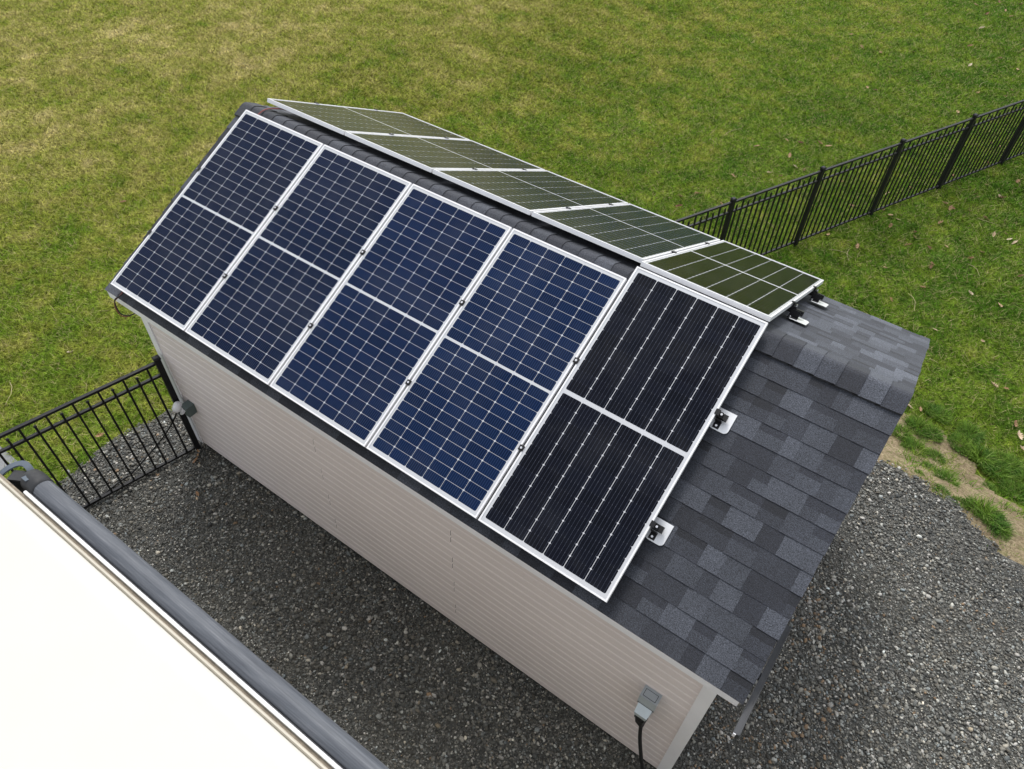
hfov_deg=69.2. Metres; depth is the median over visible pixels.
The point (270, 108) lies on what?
solar lead
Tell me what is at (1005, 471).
grass tuft
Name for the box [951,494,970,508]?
grass tuft
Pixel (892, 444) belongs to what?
dirt
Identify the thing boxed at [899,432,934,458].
grass tuft
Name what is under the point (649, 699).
outlet box
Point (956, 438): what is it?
grass tuft
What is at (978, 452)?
grass tuft
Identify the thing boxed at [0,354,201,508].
metal fence
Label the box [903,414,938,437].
grass tuft
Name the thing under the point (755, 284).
solar module
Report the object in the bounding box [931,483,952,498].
grass tuft
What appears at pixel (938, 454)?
grass tuft
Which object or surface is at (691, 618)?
shed
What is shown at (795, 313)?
mounting rail
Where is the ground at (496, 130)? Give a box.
[0,0,1023,508]
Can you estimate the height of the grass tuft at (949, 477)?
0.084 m
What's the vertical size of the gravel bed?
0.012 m
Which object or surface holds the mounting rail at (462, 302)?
attached to the shed
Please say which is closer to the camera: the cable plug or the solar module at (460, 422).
the solar module at (460, 422)
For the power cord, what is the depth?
5.60 m
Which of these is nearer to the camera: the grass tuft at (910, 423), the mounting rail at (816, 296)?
the mounting rail at (816, 296)
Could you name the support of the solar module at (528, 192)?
attached to the mounting rail at (816, 296)
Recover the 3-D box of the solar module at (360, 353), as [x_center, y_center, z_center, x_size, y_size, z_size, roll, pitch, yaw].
[-0.934,-0.593,5.732,0.995,0.037,2.000,29,79,22]
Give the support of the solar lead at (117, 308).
hanging from the solar module at (192, 248)
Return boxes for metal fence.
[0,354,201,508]
[674,100,1023,255]
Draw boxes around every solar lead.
[114,292,134,315]
[258,108,286,114]
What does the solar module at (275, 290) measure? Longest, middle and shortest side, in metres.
2.000 x 0.995 x 0.037 m
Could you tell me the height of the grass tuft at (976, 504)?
0.114 m
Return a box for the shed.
[105,102,929,768]
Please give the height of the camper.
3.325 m
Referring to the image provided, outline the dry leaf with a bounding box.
[1017,430,1023,438]
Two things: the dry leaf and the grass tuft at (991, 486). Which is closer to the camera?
the grass tuft at (991, 486)
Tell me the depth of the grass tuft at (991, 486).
8.84 m
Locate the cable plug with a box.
[172,401,184,414]
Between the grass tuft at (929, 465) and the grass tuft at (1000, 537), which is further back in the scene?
the grass tuft at (929, 465)
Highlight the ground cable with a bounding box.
[85,413,176,509]
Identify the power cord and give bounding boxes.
[634,715,647,768]
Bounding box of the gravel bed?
[59,409,1023,768]
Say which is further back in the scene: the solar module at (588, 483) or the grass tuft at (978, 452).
the grass tuft at (978, 452)
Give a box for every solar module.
[110,110,323,330]
[185,144,411,385]
[267,98,469,139]
[270,184,512,447]
[345,132,544,172]
[366,228,626,518]
[432,169,627,214]
[478,266,767,602]
[531,203,719,262]
[640,240,823,321]
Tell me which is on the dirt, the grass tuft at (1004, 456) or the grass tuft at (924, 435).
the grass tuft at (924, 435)
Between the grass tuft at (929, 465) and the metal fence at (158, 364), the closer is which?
the metal fence at (158, 364)
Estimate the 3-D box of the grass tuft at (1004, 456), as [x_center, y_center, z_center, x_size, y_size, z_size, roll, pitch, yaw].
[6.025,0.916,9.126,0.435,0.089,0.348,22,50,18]
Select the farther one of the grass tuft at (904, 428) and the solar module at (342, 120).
the grass tuft at (904, 428)
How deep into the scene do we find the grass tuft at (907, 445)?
9.24 m
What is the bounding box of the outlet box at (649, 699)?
[634,685,661,720]
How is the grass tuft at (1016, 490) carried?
on the ground at (496, 130)
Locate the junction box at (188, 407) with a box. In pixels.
[181,400,196,416]
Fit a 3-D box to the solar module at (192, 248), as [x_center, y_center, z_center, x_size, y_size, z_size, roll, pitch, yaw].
[-2.580,-1.487,6.504,0.995,0.037,2.000,29,79,22]
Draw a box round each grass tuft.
[892,422,915,441]
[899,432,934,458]
[900,440,916,451]
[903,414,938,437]
[916,431,928,441]
[917,400,940,416]
[919,461,938,471]
[922,421,945,442]
[930,403,954,425]
[930,448,948,464]
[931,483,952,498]
[932,466,961,486]
[945,431,976,456]
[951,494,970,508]
[956,417,987,443]
[960,437,1004,471]
[961,492,1007,527]
[975,504,1018,536]
[979,457,1019,481]
[980,481,997,492]
[985,448,1016,468]
[988,524,1013,540]
[994,451,1023,477]
[995,478,1023,503]
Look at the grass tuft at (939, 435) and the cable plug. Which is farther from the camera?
the grass tuft at (939, 435)
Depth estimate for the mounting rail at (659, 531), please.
4.74 m
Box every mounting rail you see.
[147,230,673,545]
[196,167,579,365]
[314,102,808,324]
[373,109,827,306]
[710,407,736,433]
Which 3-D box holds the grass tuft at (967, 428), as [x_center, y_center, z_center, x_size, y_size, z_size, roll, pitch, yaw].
[5.827,0.592,9.413,0.422,0.099,0.474,-16,50,-16]
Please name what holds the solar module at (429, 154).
attached to the mounting rail at (816, 296)
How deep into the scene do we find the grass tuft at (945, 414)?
9.61 m
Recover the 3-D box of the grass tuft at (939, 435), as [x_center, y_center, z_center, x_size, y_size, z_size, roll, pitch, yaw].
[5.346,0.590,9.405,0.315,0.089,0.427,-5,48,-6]
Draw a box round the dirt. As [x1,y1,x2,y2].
[877,413,1023,565]
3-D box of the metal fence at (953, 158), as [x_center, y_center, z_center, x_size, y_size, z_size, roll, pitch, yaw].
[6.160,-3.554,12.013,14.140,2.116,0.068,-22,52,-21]
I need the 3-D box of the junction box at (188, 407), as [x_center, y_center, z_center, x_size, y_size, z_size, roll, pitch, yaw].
[-3.314,0.251,7.606,0.099,0.131,0.102,29,53,22]
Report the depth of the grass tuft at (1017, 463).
9.11 m
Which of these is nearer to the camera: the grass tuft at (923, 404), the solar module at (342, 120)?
the solar module at (342, 120)
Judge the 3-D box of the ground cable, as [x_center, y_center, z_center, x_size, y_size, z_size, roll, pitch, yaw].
[-4.163,0.865,7.524,1.758,0.776,0.245,-33,56,-28]
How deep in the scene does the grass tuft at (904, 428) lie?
9.39 m
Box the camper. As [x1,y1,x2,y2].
[0,460,388,768]
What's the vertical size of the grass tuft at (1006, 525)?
0.099 m
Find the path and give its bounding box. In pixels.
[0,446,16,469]
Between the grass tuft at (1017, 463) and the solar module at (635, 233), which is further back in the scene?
the grass tuft at (1017, 463)

